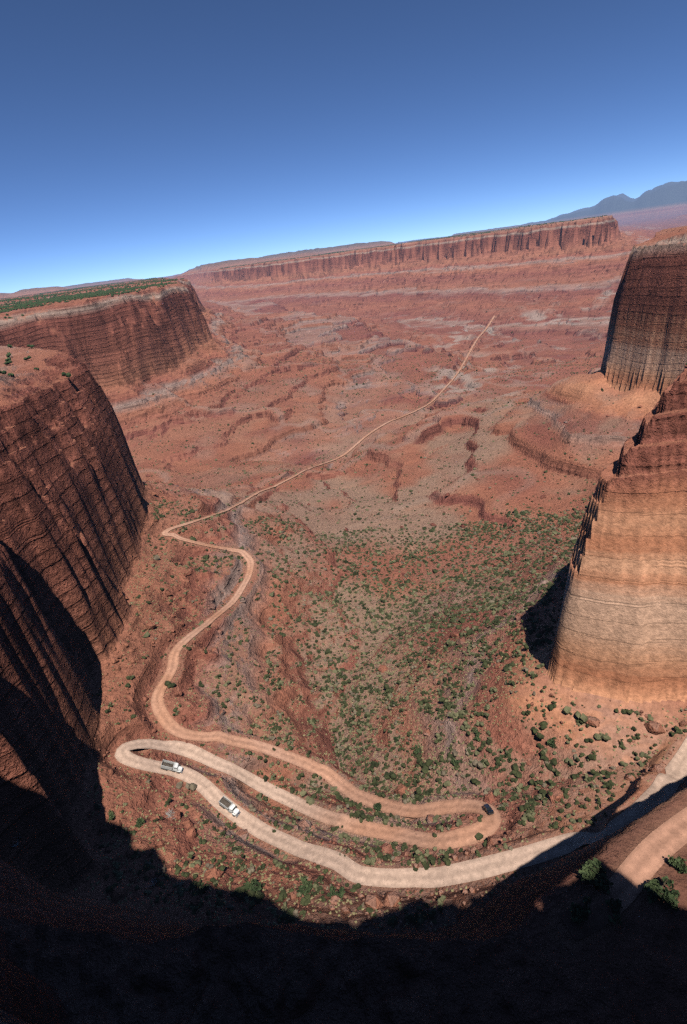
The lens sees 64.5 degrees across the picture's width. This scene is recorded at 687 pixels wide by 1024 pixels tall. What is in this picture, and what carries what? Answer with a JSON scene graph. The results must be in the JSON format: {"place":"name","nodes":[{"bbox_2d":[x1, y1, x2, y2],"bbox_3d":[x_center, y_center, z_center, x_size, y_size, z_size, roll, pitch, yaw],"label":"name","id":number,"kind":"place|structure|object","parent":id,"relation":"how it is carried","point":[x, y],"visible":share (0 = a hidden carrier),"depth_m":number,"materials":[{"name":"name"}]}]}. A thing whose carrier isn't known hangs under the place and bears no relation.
{"place":"outdoors","nodes":[
{"label":"outdoors","id":0,"kind":"place"},
{"bbox_2d":[0,181,686,1023],"bbox_3d":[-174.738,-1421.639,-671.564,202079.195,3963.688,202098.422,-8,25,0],"label":"canyon terrain","id":1,"kind":"structure","parent":0,"point":[76,517],"depth_m":246.55,"materials":[{"name":"brown stone"}]},
{"bbox_2d":[10,834,21,848],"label":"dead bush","id":2,"kind":"object","parent":1,"relation":"on","point":[15,845],"visible":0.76,"depth_m":140.04,"materials":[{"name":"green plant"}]},
{"bbox_2d":[108,809,113,819],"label":"juniper tree","id":3,"kind":"object","parent":1,"relation":"on","point":[111,816],"visible":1,"depth_m":180.50,"materials":[{"name":"green plant"}]},
{"bbox_2d":[135,818,144,827],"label":"juniper tree","id":4,"kind":"object","parent":1,"relation":"on","point":[139,822],"visible":1,"depth_m":178.12,"materials":[{"name":"green plant"}]},
{"bbox_2d":[196,882,207,894],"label":"juniper tree","id":5,"kind":"object","parent":1,"relation":"on","point":[202,889],"visible":1,"depth_m":151.91,"materials":[{"name":"green plant"}]},
{"bbox_2d":[243,878,261,892],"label":"juniper tree","id":6,"kind":"object","parent":1,"relation":"on","point":[254,885],"visible":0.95,"depth_m":153.04,"materials":[{"name":"green plant"}]},
{"bbox_2d":[297,876,312,895],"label":"juniper tree","id":7,"kind":"object","parent":1,"relation":"on","point":[307,888],"visible":0.98,"depth_m":151.05,"materials":[{"name":"green plant"}]},
{"bbox_2d":[325,884,344,898],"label":"juniper tree","id":8,"kind":"object","parent":1,"relation":"on","point":[340,894],"visible":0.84,"depth_m":148.50,"materials":[{"name":"green plant"}]},
{"bbox_2d":[0,215,686,377],"bbox_3d":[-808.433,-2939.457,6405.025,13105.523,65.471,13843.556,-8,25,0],"label":"trees","id":9,"kind":"object","parent":1,"relation":"on","point":[53,299],"visible":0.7,"depth_m":1519.63,"materials":[{"name":"green plant"}]},
{"bbox_2d":[374,803,381,810],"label":"juniper tree","id":10,"kind":"object","parent":1,"relation":"on","point":[377,807],"visible":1,"depth_m":201.27,"materials":[{"name":"green plant"}]},
{"bbox_2d":[74,548,686,930],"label":"shrubs","id":11,"kind":"object","parent":1,"relation":"on","point":[247,901],"visible":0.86,"depth_m":213.22,"materials":[{"name":"green plant"}]},
{"bbox_2d":[75,338,686,932],"bbox_3d":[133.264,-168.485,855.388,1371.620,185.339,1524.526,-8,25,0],"label":"boulders","id":12,"kind":"object","parent":1,"relation":"on","point":[371,898],"visible":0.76,"depth_m":185.43,"materials":[{"name":"brown stone"}]},
{"bbox_2d":[94,261,686,927],"bbox_3d":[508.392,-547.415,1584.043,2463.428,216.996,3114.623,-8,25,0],"label":"shrubs","id":13,"kind":"object","parent":1,"relation":"on","point":[304,901],"visible":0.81,"depth_m":262.05,"materials":[{"name":"green plant"}]},
{"bbox_2d":[110,496,686,894],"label":"roadside rock","id":14,"kind":"object","parent":1,"relation":"on","point":[365,838],"visible":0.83,"depth_m":185.59,"materials":[{"name":"brown stone"}]},
{"bbox_2d":[112,309,686,917],"bbox_3d":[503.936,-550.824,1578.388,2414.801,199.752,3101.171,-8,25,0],"label":"dry shrubs","id":15,"kind":"object","parent":1,"relation":"on","point":[252,809],"visible":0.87,"depth_m":264.20,"materials":[{"name":"beige plant"}]},
{"bbox_2d":[413,745,422,755],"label":"juniper tree","id":16,"kind":"object","parent":1,"relation":"on","point":[416,750],"visible":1,"depth_m":219.89,"materials":[{"name":"green plant"}]},
{"bbox_2d":[451,758,459,766],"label":"juniper tree","id":17,"kind":"object","parent":1,"relation":"on","point":[455,762],"visible":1,"depth_m":202.28,"materials":[{"name":"green plant"}]},
{"bbox_2d":[473,729,480,741],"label":"juniper tree","id":18,"kind":"object","parent":1,"relation":"on","point":[477,738],"visible":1,"depth_m":203.84,"materials":[{"name":"green plant"}]},
{"bbox_2d":[547,737,556,748],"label":"juniper tree","id":19,"kind":"object","parent":1,"relation":"on","point":[551,742],"visible":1,"depth_m":187.20,"materials":[{"name":"green plant"}]},
{"bbox_2d":[569,896,591,924],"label":"juniper tree","id":20,"kind":"object","parent":1,"relation":"on","point":[579,912],"visible":1,"depth_m":81.15,"materials":[{"name":"green plant"}]},
{"bbox_2d":[578,857,613,893],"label":"juniper tree","id":21,"kind":"object","parent":1,"relation":"on","point":[598,872],"visible":1,"depth_m":85.92,"materials":[{"name":"green plant"}]},
{"bbox_2d":[605,898,622,923],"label":"juniper tree","id":22,"kind":"object","parent":1,"relation":"on","point":[615,906],"visible":1,"depth_m":81.97,"materials":[{"name":"brown plant"}]},
{"bbox_2d":[642,876,673,903],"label":"juniper tree","id":23,"kind":"object","parent":1,"relation":"on","point":[653,888],"visible":1,"depth_m":83.70,"materials":[{"name":"green plant"}]},
{"bbox_2d":[663,887,679,911],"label":"juniper tree","id":24,"kind":"object","parent":1,"relation":"on","point":[673,905],"visible":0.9,"depth_m":82.87,"materials":[{"name":"green plant"}]},
{"bbox_2d":[668,855,686,873],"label":"juniper tree","id":25,"kind":"object","parent":1,"relation":"on","point":[679,863],"visible":1,"depth_m":87.60,"materials":[{"name":"green plant"}]},
{"bbox_2d":[0,0,686,292],"label":"sky","id":26,"kind":"structure","parent":0,"point":[140,139],"materials":[{"name":"blue"}]},
{"bbox_2d":[114,316,686,887],"bbox_3d":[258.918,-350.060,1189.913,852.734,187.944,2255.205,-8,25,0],"label":"dirt road","id":27,"kind":"structure","parent":0,"point":[662,788],"depth_m":187.16,"materials":[{"name":"beige soil"}]},
{"bbox_2d":[160,759,182,773],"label":"dump truck","id":28,"kind":"object","parent":27,"relation":"on","point":[166,765],"visible":1,"depth_m":206.82,"materials":[{"name":"white paint"}]},
{"bbox_2d":[218,796,239,816],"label":"dump truck","id":29,"kind":"object","parent":27,"relation":"on","point":[228,805],"visible":1,"depth_m":194.71,"materials":[{"name":"white paint"}]},
{"bbox_2d":[483,804,493,814],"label":"suv","id":30,"kind":"object","parent":27,"relation":"on","point":[487,808],"visible":1,"depth_m":174.80,"materials":[{"name":"blue paint"}]},
{"bbox_2d":[558,807,686,940],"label":"dirt road","id":31,"kind":"structure","parent":0,"point":[645,860],"depth_m":87.83,"materials":[{"name":"beige soil"}]}
]}

